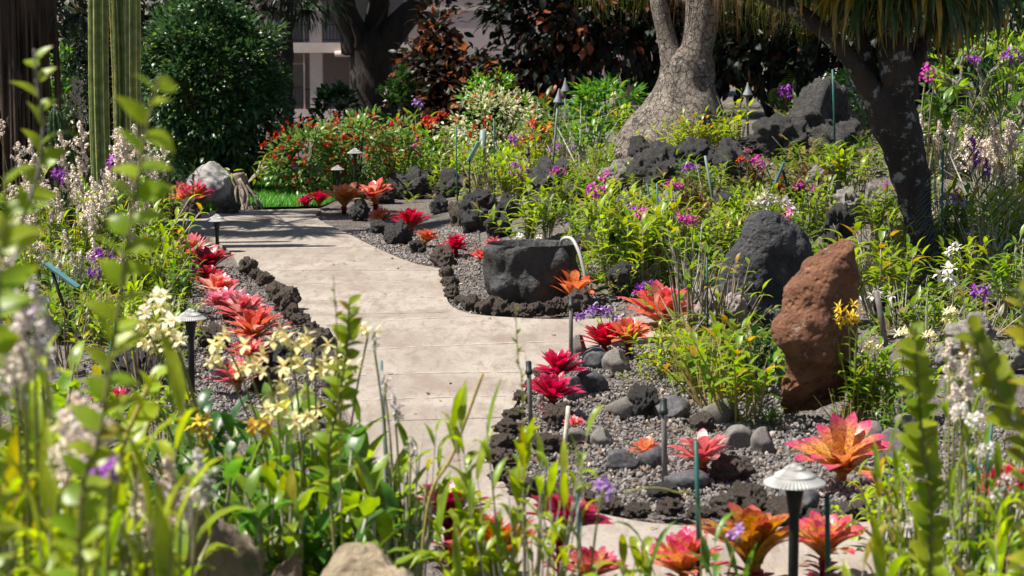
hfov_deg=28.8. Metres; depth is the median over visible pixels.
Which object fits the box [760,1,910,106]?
copperleaf shrub
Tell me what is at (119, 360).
edging rock
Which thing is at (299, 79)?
window
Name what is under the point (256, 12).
tall bush
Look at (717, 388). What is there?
orchid plant
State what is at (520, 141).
orchid plant
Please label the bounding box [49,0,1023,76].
sky
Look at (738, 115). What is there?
orchid plant
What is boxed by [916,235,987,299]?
orchid plant
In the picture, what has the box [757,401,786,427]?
orchid plant
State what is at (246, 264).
edging rock
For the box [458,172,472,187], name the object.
lava rock
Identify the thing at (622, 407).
grey stone
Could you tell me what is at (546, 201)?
lava rock
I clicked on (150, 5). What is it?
tall bush
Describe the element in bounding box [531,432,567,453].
edging rock
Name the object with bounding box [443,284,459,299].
edging rock
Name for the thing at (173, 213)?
bromeliad
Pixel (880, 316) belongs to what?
riser pipe
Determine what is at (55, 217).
orchid plant
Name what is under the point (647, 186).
plant stake
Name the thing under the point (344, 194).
bromeliad
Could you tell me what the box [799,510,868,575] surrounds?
bromeliad
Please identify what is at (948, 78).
plumeria
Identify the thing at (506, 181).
orchid plant
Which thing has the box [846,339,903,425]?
orchid plant
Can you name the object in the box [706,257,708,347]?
plant stake
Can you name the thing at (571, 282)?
bromeliad
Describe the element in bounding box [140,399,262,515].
orchid plant
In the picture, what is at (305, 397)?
orchid plant
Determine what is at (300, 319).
edging rock
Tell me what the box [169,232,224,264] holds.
bromeliad
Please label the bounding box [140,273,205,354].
orchid plant
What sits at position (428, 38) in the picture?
copperleaf shrub
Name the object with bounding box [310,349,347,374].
edging rock
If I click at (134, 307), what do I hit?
orchid plant
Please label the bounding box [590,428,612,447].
grey stone
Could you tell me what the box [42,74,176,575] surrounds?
climbing orchid
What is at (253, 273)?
edging rock
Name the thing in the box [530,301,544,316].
edging rock
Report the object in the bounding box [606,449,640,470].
grey stone
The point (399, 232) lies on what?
lava rock
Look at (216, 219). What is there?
path lamp
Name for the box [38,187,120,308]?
orchid plant
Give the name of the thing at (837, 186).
lava rock
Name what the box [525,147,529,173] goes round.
riser pipe
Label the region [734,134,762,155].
lava rock
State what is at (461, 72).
copperleaf shrub
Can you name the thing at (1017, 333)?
climbing orchid
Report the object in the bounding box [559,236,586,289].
water spout
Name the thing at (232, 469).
orchid plant
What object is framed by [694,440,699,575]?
plant stake
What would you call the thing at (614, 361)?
grey stone
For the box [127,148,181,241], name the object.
orchid plant
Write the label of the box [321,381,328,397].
edging rock
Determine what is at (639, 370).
orchid plant
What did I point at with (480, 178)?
orchid plant
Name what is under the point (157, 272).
orchid plant
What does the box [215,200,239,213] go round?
edging rock
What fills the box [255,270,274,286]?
edging rock
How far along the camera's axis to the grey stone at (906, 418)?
9.63 m
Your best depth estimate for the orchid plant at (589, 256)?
15.95 m
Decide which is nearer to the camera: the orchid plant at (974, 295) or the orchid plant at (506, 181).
the orchid plant at (974, 295)
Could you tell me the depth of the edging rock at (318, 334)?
12.52 m
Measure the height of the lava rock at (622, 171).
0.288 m
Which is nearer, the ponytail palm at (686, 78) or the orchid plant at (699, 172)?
the orchid plant at (699, 172)
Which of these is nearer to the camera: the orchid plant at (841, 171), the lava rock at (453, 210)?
the orchid plant at (841, 171)
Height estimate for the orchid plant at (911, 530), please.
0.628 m
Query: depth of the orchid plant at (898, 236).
15.53 m
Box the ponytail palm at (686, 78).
[574,0,873,152]
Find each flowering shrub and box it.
[255,117,355,195]
[310,104,406,197]
[357,115,433,182]
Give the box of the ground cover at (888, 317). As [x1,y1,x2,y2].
[2,99,1023,391]
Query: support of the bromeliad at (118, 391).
on the garden soil
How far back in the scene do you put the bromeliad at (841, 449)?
8.63 m
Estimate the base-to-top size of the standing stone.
0.955 m
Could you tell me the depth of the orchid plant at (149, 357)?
11.15 m
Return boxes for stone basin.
[482,239,580,303]
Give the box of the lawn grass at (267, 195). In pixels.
[164,172,353,210]
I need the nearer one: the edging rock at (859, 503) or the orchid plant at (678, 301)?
the edging rock at (859, 503)
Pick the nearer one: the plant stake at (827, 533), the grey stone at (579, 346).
the plant stake at (827, 533)
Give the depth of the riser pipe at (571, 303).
11.87 m
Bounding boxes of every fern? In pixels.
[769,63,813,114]
[914,160,966,267]
[949,142,1018,286]
[963,44,1023,149]
[982,174,1023,277]
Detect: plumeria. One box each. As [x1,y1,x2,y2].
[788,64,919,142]
[926,22,1023,141]
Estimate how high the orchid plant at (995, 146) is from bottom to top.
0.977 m
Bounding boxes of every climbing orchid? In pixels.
[0,46,71,490]
[0,165,43,572]
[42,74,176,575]
[67,365,166,552]
[308,294,362,554]
[330,275,343,544]
[511,304,527,430]
[894,322,948,575]
[951,315,1023,575]
[1003,280,1023,564]
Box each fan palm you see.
[0,0,153,227]
[245,0,349,138]
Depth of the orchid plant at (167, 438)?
8.50 m
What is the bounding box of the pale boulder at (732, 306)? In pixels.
[691,288,751,340]
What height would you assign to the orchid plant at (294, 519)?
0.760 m
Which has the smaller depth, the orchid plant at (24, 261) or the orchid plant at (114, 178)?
the orchid plant at (24, 261)
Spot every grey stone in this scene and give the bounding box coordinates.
[565,375,585,402]
[567,427,589,445]
[573,334,586,356]
[576,370,607,393]
[581,347,605,368]
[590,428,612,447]
[602,349,629,373]
[606,396,632,417]
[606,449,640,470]
[637,446,667,467]
[653,396,690,418]
[664,469,709,488]
[699,398,738,424]
[723,424,752,449]
[750,426,774,454]
[778,490,819,508]
[840,404,867,421]
[864,420,883,440]
[877,428,904,464]
[893,413,915,431]
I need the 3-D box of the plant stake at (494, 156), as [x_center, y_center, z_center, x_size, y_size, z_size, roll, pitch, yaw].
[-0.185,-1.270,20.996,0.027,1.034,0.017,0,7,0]
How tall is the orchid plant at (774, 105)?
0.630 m
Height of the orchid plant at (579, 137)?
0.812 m
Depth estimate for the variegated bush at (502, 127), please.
28.05 m
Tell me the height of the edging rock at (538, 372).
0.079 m
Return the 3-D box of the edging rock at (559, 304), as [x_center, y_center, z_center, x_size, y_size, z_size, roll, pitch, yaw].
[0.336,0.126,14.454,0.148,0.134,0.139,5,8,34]
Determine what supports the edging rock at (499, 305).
on the garden soil
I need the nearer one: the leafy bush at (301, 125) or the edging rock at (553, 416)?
the edging rock at (553, 416)
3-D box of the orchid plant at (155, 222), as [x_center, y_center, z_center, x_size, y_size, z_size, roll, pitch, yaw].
[-3.057,-0.712,16.600,0.844,1.328,0.989,5,8,35]
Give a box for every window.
[271,0,304,41]
[274,63,305,105]
[355,0,367,20]
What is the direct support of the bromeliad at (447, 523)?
on the garden soil
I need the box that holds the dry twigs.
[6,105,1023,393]
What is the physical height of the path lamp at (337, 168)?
0.540 m
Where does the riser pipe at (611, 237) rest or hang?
on the garden soil
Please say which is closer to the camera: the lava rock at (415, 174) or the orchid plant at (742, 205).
the orchid plant at (742, 205)
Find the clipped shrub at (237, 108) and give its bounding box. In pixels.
[141,0,296,187]
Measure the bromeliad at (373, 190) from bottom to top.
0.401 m
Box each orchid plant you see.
[0,119,49,223]
[0,251,125,575]
[0,390,225,575]
[0,441,130,575]
[1,340,131,546]
[1,357,167,463]
[2,252,30,323]
[4,182,50,281]
[4,328,208,575]
[8,377,251,575]
[10,266,101,371]
[24,138,100,263]
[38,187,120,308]
[52,120,115,269]
[61,128,146,256]
[62,286,201,364]
[64,76,90,190]
[68,436,241,575]
[70,128,90,191]
[75,279,118,350]
[83,176,140,301]
[98,123,206,262]
[103,314,204,391]
[110,272,168,347]
[110,372,253,456]
[110,447,218,575]
[125,234,201,296]
[126,286,339,524]
[126,452,215,545]
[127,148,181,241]
[130,210,198,281]
[134,521,214,575]
[139,407,220,483]
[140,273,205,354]
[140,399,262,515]
[142,397,391,575]
[143,147,178,231]
[151,252,206,312]
[175,388,310,518]
[176,158,202,196]
[203,319,413,535]
[209,457,418,575]
[210,434,339,575]
[232,446,452,575]
[313,328,446,575]
[314,414,451,574]
[378,127,415,172]
[389,97,439,167]
[399,117,450,172]
[409,378,538,575]
[413,137,470,183]
[417,111,464,171]
[421,125,460,176]
[436,122,469,159]
[445,139,497,179]
[446,376,605,575]
[457,139,521,190]
[466,131,525,176]
[470,177,549,239]
[475,151,518,195]
[486,145,531,204]
[487,160,529,192]
[495,103,599,163]
[498,117,582,177]
[502,134,540,173]
[515,92,557,155]
[517,437,615,575]
[519,86,573,153]
[535,193,565,239]
[539,164,577,220]
[546,93,632,167]
[558,533,667,575]
[561,211,603,240]
[562,153,591,183]
[562,170,625,239]
[574,192,688,290]
[575,302,620,323]
[576,221,634,278]
[582,139,613,181]
[589,164,668,223]
[594,199,678,282]
[597,258,640,297]
[598,179,709,286]
[606,92,634,135]
[610,513,756,575]
[615,189,681,241]
[619,356,650,384]
[624,307,710,376]
[632,177,734,248]
[632,279,651,308]
[636,107,709,146]
[637,244,753,338]
[646,310,772,420]
[654,208,722,301]
[654,321,721,383]
[656,252,781,338]
[658,196,733,238]
[665,171,736,222]
[672,155,705,200]
[674,310,785,425]
[676,104,721,145]
[689,199,744,257]
[690,153,731,200]
[691,164,710,181]
[698,187,764,231]
[703,322,776,397]
[708,105,748,149]
[717,88,754,139]
[717,148,776,198]
[722,173,774,217]
[737,183,799,221]
[752,87,792,110]
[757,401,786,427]
[760,84,793,114]
[772,169,840,231]
[773,160,834,211]
[780,206,808,234]
[798,199,830,235]
[813,141,871,188]
[813,384,878,422]
[814,242,874,296]
[821,205,929,318]
[826,516,915,575]
[830,448,915,543]
[831,149,883,192]
[832,298,897,423]
[833,217,898,279]
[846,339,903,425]
[850,185,899,240]
[854,217,919,295]
[861,413,943,575]
[863,374,950,431]
[866,277,930,336]
[868,328,1022,575]
[878,234,934,296]
[879,305,958,415]
[883,173,955,221]
[884,516,956,575]
[885,540,994,575]
[909,483,1023,575]
[915,62,1013,177]
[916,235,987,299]
[918,260,980,342]
[919,97,949,147]
[919,109,981,178]
[921,51,1010,177]
[922,135,1022,273]
[926,46,1023,183]
[931,229,985,277]
[932,176,980,247]
[935,114,1023,218]
[938,335,1016,408]
[938,402,1023,575]
[949,119,1023,215]
[950,420,1023,569]
[954,225,1023,323]
[956,282,1021,339]
[960,181,1023,256]
[975,235,1023,287]
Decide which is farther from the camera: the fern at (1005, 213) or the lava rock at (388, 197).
the lava rock at (388, 197)
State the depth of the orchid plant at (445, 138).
29.47 m
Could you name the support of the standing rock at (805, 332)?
on the gravel
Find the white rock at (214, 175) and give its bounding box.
[187,161,231,206]
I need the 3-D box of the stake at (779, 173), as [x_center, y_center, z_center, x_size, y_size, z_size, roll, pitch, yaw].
[2.398,-0.877,17.906,0.128,0.513,0.074,0,7,0]
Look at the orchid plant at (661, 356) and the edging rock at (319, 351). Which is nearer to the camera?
the orchid plant at (661, 356)
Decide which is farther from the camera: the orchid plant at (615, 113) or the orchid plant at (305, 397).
the orchid plant at (615, 113)
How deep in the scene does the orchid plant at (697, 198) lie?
17.54 m
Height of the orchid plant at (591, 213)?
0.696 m
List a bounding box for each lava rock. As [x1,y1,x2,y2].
[348,198,370,220]
[369,219,385,234]
[378,181,397,203]
[383,218,412,245]
[387,166,432,199]
[409,239,426,253]
[423,169,438,189]
[429,194,447,213]
[429,244,456,266]
[433,166,462,197]
[447,201,461,227]
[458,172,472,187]
[458,197,487,233]
[463,188,498,209]
[483,206,512,238]
[496,192,522,218]
[524,156,572,198]
[532,192,563,218]
[565,182,586,202]
[575,226,601,256]
[600,159,630,188]
[608,260,640,298]
[625,193,649,208]
[626,140,678,192]
[627,135,650,158]
[658,190,688,211]
[675,136,714,174]
[699,191,736,216]
[712,136,753,184]
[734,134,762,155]
[751,113,810,161]
[788,76,860,154]
[805,161,841,198]
[820,202,853,249]
[826,186,868,223]
[864,182,896,208]
[874,294,925,320]
[923,342,954,369]
[937,269,991,297]
[942,311,996,356]
[969,287,1019,315]
[998,339,1023,370]
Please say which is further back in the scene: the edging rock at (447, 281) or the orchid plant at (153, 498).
the edging rock at (447, 281)
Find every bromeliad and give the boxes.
[88,387,131,399]
[164,178,214,201]
[164,204,188,218]
[169,227,189,237]
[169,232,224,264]
[187,246,234,267]
[189,265,223,286]
[194,284,244,317]
[196,271,244,291]
[203,356,263,390]
[214,290,274,316]
[220,305,292,343]
[223,335,268,360]
[293,195,312,206]
[306,190,330,206]
[322,182,365,213]
[352,177,392,209]
[365,207,394,220]
[389,207,430,234]
[413,482,492,574]
[414,228,439,244]
[427,512,537,575]
[438,233,471,257]
[469,248,482,261]
[483,235,501,245]
[524,372,584,412]
[526,348,586,390]
[526,494,612,575]
[549,269,598,294]
[558,546,628,575]
[561,415,585,426]
[580,321,623,351]
[605,317,651,357]
[616,279,695,327]
[627,435,659,452]
[649,526,729,575]
[667,428,729,474]
[691,502,810,575]
[784,411,892,481]
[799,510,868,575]
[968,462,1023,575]
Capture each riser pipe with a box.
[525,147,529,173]
[525,361,532,424]
[560,406,570,478]
[568,296,573,371]
[609,230,614,293]
[659,398,667,481]
[874,292,888,346]
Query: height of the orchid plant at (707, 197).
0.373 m
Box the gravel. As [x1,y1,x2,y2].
[83,151,1006,518]
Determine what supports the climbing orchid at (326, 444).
on the garden soil
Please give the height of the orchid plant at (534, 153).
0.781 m
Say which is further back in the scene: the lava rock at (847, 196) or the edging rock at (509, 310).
the lava rock at (847, 196)
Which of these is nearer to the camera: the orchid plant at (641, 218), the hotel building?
the orchid plant at (641, 218)
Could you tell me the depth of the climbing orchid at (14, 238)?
3.03 m
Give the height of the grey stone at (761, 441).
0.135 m
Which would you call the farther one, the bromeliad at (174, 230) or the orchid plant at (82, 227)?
the bromeliad at (174, 230)
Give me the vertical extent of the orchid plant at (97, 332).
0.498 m
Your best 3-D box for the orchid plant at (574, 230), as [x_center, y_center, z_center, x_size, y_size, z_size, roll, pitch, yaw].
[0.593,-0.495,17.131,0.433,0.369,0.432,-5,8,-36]
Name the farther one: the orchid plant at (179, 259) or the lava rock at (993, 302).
the orchid plant at (179, 259)
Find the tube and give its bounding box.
[624,487,701,575]
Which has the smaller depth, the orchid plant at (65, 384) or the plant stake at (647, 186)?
the orchid plant at (65, 384)
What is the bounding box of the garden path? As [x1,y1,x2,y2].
[41,208,1022,575]
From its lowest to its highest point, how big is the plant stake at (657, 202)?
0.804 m
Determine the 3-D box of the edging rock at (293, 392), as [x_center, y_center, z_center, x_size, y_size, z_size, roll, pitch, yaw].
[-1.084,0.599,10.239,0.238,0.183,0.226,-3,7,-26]
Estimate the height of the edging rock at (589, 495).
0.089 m
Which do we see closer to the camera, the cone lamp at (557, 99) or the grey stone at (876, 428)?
the grey stone at (876, 428)
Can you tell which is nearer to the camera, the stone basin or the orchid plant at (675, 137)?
the stone basin
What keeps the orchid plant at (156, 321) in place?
on the garden soil
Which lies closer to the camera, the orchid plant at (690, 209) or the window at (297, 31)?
the orchid plant at (690, 209)
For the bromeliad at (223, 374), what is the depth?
10.91 m
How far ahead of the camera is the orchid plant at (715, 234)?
16.48 m
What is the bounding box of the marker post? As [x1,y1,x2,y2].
[478,130,486,186]
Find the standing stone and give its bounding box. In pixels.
[700,209,813,336]
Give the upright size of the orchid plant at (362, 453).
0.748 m
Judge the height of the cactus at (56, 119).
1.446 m
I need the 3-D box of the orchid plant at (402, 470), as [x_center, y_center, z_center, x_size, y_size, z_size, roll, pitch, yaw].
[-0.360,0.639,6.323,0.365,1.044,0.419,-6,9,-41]
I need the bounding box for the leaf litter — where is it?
[188,210,991,565]
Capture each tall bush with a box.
[49,0,145,163]
[57,0,192,179]
[110,0,240,183]
[149,0,297,150]
[919,0,1023,128]
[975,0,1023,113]
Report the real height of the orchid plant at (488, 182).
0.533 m
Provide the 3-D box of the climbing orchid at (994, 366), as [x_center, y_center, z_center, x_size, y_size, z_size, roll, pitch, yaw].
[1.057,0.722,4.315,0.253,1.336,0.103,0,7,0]
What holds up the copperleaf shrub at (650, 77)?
on the garden soil
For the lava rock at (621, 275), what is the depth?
15.16 m
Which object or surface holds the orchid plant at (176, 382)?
on the garden soil
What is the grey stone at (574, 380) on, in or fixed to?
on the garden soil
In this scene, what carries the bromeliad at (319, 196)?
on the garden soil
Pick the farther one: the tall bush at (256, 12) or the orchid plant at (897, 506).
the tall bush at (256, 12)
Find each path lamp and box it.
[174,308,206,396]
[206,214,227,248]
[331,165,344,186]
[347,148,362,203]
[763,463,826,575]
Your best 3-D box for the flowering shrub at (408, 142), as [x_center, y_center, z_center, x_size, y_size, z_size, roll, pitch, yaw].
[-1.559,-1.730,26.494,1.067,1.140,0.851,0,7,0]
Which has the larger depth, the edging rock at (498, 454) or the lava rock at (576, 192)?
the lava rock at (576, 192)
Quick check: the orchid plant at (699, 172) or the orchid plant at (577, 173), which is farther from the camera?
the orchid plant at (577, 173)
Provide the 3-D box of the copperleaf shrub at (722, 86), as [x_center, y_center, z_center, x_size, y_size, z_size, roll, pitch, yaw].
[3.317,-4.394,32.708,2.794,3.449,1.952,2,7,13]
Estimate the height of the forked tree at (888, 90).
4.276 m
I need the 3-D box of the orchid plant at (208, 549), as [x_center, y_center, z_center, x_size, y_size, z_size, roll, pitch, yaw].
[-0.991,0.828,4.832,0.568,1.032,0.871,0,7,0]
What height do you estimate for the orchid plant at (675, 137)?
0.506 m
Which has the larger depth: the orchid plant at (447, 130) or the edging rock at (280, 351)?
the orchid plant at (447, 130)
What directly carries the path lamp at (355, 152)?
on the garden soil
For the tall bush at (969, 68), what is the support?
on the garden soil
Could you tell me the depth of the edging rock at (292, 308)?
13.94 m
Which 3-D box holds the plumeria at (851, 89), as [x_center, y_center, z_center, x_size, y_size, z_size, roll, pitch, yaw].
[3.994,-2.085,22.858,1.550,1.020,1.001,-2,7,-16]
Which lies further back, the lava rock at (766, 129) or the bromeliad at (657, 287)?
the lava rock at (766, 129)
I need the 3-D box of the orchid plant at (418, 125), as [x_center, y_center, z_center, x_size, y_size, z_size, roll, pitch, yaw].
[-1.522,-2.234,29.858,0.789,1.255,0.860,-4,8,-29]
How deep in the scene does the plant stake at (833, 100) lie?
20.41 m
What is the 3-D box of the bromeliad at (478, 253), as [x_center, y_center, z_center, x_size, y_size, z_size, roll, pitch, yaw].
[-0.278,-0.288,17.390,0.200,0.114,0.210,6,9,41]
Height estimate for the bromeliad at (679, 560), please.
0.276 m
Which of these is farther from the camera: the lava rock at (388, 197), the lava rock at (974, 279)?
the lava rock at (388, 197)
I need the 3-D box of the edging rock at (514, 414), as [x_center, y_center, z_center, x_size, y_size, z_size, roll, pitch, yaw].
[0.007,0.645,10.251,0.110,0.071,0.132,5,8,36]
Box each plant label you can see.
[43,262,79,337]
[466,142,480,193]
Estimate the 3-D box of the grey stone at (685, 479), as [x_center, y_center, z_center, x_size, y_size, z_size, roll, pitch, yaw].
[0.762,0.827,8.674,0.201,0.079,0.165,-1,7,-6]
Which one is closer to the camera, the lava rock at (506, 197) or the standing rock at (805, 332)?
the standing rock at (805, 332)
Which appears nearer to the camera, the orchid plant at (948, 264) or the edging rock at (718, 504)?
the edging rock at (718, 504)
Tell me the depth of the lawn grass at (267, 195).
25.07 m
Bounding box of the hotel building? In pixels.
[220,0,657,114]
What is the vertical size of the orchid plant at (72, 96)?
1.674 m
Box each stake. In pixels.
[104,324,113,377]
[379,360,388,483]
[455,125,457,200]
[493,118,495,206]
[575,488,581,575]
[646,183,652,210]
[656,183,658,242]
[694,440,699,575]
[704,156,715,225]
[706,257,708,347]
[772,162,785,206]
[782,170,791,201]
[825,495,830,575]
[831,69,835,147]
[940,149,943,274]
[969,437,981,557]
[978,423,993,574]
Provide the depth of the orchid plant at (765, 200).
17.00 m
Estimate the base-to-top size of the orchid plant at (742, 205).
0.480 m
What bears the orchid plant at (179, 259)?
on the garden soil
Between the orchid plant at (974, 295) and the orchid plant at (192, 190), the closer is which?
the orchid plant at (974, 295)
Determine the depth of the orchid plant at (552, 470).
5.47 m
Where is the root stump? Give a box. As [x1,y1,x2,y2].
[225,153,267,209]
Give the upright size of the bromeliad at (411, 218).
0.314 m
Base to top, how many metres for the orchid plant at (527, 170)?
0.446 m
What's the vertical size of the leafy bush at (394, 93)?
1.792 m
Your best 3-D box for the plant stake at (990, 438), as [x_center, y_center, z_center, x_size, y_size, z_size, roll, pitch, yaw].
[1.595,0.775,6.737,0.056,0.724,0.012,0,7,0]
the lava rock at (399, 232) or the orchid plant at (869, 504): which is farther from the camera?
the lava rock at (399, 232)
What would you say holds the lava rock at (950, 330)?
on the garden soil
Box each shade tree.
[255,0,427,153]
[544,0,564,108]
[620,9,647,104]
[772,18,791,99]
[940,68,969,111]
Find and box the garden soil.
[1,70,1023,575]
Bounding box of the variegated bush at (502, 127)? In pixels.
[428,80,551,169]
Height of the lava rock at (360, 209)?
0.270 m
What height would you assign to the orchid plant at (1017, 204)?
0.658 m
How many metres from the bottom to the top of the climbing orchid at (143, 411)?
1.195 m
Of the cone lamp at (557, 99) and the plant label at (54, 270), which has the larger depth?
the cone lamp at (557, 99)
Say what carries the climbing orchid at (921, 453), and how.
on the garden soil
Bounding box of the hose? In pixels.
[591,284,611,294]
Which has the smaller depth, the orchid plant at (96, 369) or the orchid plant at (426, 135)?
the orchid plant at (96, 369)
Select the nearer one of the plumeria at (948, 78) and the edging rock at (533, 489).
the edging rock at (533, 489)
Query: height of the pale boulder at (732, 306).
0.380 m
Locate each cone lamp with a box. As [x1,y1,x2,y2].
[552,89,562,161]
[561,78,569,156]
[743,83,752,134]
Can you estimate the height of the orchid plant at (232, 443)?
1.136 m
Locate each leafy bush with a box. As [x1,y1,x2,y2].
[49,23,112,196]
[49,40,78,144]
[266,111,312,163]
[304,77,363,160]
[375,63,425,167]
[445,65,530,163]
[560,71,649,132]
[822,67,869,126]
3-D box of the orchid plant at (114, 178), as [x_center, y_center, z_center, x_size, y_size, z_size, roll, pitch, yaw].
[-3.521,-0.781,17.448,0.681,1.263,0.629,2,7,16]
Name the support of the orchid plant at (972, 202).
on the garden soil
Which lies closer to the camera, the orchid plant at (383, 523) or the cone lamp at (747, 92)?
the orchid plant at (383, 523)
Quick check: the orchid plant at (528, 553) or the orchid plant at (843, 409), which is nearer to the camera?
the orchid plant at (528, 553)
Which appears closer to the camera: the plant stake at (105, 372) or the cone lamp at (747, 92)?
the plant stake at (105, 372)
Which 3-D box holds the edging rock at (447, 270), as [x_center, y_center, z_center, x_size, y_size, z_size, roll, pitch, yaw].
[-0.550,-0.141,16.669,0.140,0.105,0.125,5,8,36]
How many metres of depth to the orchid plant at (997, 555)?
5.25 m
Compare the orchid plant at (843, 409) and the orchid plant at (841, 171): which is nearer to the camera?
the orchid plant at (843, 409)
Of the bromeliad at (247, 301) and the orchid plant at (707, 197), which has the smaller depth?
the bromeliad at (247, 301)
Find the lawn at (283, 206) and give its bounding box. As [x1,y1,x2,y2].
[202,199,335,210]
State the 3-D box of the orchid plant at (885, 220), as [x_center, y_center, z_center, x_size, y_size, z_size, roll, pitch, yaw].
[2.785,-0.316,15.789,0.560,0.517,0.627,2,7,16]
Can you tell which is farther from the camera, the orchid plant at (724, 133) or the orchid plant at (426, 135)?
the orchid plant at (426, 135)
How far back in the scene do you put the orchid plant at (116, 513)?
3.86 m
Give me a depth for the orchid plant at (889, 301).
13.47 m
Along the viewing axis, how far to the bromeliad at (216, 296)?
14.00 m
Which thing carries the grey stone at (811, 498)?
on the garden soil
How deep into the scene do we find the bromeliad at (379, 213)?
21.65 m
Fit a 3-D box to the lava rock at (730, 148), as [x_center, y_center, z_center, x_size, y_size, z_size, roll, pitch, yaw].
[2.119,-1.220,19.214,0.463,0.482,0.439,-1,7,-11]
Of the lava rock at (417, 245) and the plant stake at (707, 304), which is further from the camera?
the lava rock at (417, 245)
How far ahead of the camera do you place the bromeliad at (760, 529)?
6.80 m
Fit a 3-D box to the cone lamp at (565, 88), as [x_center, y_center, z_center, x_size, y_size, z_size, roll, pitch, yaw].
[0.640,-2.021,23.928,0.116,1.007,0.116,0,7,0]
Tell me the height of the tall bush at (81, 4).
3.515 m
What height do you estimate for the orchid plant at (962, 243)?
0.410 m
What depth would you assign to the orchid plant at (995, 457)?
5.88 m
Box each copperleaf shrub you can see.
[387,0,478,146]
[390,34,541,152]
[465,0,612,133]
[496,0,652,115]
[568,0,725,100]
[634,0,788,104]
[712,0,830,116]
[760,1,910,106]
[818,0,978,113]
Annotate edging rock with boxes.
[112,346,159,386]
[165,275,191,298]
[178,195,201,218]
[197,321,229,350]
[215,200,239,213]
[223,308,234,320]
[238,256,257,274]
[249,365,284,393]
[250,267,259,279]
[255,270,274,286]
[258,340,301,368]
[267,280,285,300]
[272,286,301,311]
[277,389,325,422]
[282,302,303,321]
[289,312,310,327]
[301,320,319,333]
[310,327,336,352]
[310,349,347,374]
[316,347,330,355]
[321,367,339,386]
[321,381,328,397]
[438,265,453,276]
[440,276,459,286]
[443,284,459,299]
[454,294,463,305]
[460,293,480,311]
[474,301,479,313]
[479,295,500,315]
[485,446,516,468]
[487,468,508,483]
[489,432,515,448]
[491,298,508,316]
[491,418,521,435]
[501,407,525,420]
[504,302,517,317]
[505,476,537,498]
[512,389,527,403]
[514,303,534,317]
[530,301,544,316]
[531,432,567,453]
[533,367,551,377]
[542,300,556,315]
[542,401,576,428]
[544,482,559,494]
[552,297,565,314]
[562,296,576,314]
[568,287,592,313]
[569,487,595,503]
[594,495,624,515]
[623,501,651,518]
[627,382,659,419]
[646,480,681,501]
[656,496,683,516]
[686,504,713,519]
[688,410,716,433]
[708,453,755,483]
[708,491,743,518]
[727,480,768,504]
[740,496,768,512]
[764,494,806,525]
[802,508,824,518]
[824,501,857,522]
[854,490,885,520]
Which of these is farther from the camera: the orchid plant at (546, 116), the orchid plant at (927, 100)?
the orchid plant at (546, 116)
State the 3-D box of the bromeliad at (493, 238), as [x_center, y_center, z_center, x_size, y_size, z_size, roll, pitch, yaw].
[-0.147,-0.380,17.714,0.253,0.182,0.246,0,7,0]
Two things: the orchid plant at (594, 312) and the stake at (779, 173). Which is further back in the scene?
the stake at (779, 173)
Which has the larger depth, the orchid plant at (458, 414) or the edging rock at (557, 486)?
the edging rock at (557, 486)
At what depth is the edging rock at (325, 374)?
11.23 m
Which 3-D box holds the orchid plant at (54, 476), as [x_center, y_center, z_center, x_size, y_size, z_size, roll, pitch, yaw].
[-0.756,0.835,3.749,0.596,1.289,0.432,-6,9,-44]
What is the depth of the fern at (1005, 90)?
17.36 m
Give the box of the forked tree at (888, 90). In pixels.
[703,0,1023,267]
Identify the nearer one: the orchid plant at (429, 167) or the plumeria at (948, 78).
the plumeria at (948, 78)
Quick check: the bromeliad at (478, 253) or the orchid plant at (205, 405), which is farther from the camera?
the bromeliad at (478, 253)
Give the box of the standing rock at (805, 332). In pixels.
[770,239,859,413]
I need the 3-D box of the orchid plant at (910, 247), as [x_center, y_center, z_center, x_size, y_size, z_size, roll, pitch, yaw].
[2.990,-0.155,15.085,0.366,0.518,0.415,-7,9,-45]
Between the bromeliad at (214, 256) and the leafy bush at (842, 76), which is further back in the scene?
the leafy bush at (842, 76)
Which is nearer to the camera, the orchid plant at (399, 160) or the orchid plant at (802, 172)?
the orchid plant at (802, 172)
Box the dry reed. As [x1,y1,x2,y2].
[419,373,483,575]
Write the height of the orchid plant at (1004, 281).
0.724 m
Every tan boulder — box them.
[175,488,262,575]
[272,554,301,575]
[321,542,412,575]
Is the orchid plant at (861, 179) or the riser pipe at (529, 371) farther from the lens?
the orchid plant at (861, 179)
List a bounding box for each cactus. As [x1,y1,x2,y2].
[47,104,81,241]
[88,0,144,241]
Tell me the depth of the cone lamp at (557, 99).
20.42 m
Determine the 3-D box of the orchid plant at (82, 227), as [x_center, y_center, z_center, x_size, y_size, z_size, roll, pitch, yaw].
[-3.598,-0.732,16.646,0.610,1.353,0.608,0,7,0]
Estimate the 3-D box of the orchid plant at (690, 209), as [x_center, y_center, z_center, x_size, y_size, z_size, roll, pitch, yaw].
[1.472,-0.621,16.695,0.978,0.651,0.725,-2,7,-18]
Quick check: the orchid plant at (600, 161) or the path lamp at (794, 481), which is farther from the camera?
the orchid plant at (600, 161)
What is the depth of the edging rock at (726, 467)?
8.74 m
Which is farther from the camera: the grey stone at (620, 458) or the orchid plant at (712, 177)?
the orchid plant at (712, 177)
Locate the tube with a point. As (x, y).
(666, 489)
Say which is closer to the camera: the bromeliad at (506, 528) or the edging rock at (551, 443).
the bromeliad at (506, 528)
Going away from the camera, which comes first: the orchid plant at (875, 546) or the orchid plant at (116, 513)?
the orchid plant at (116, 513)
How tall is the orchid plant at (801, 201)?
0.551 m

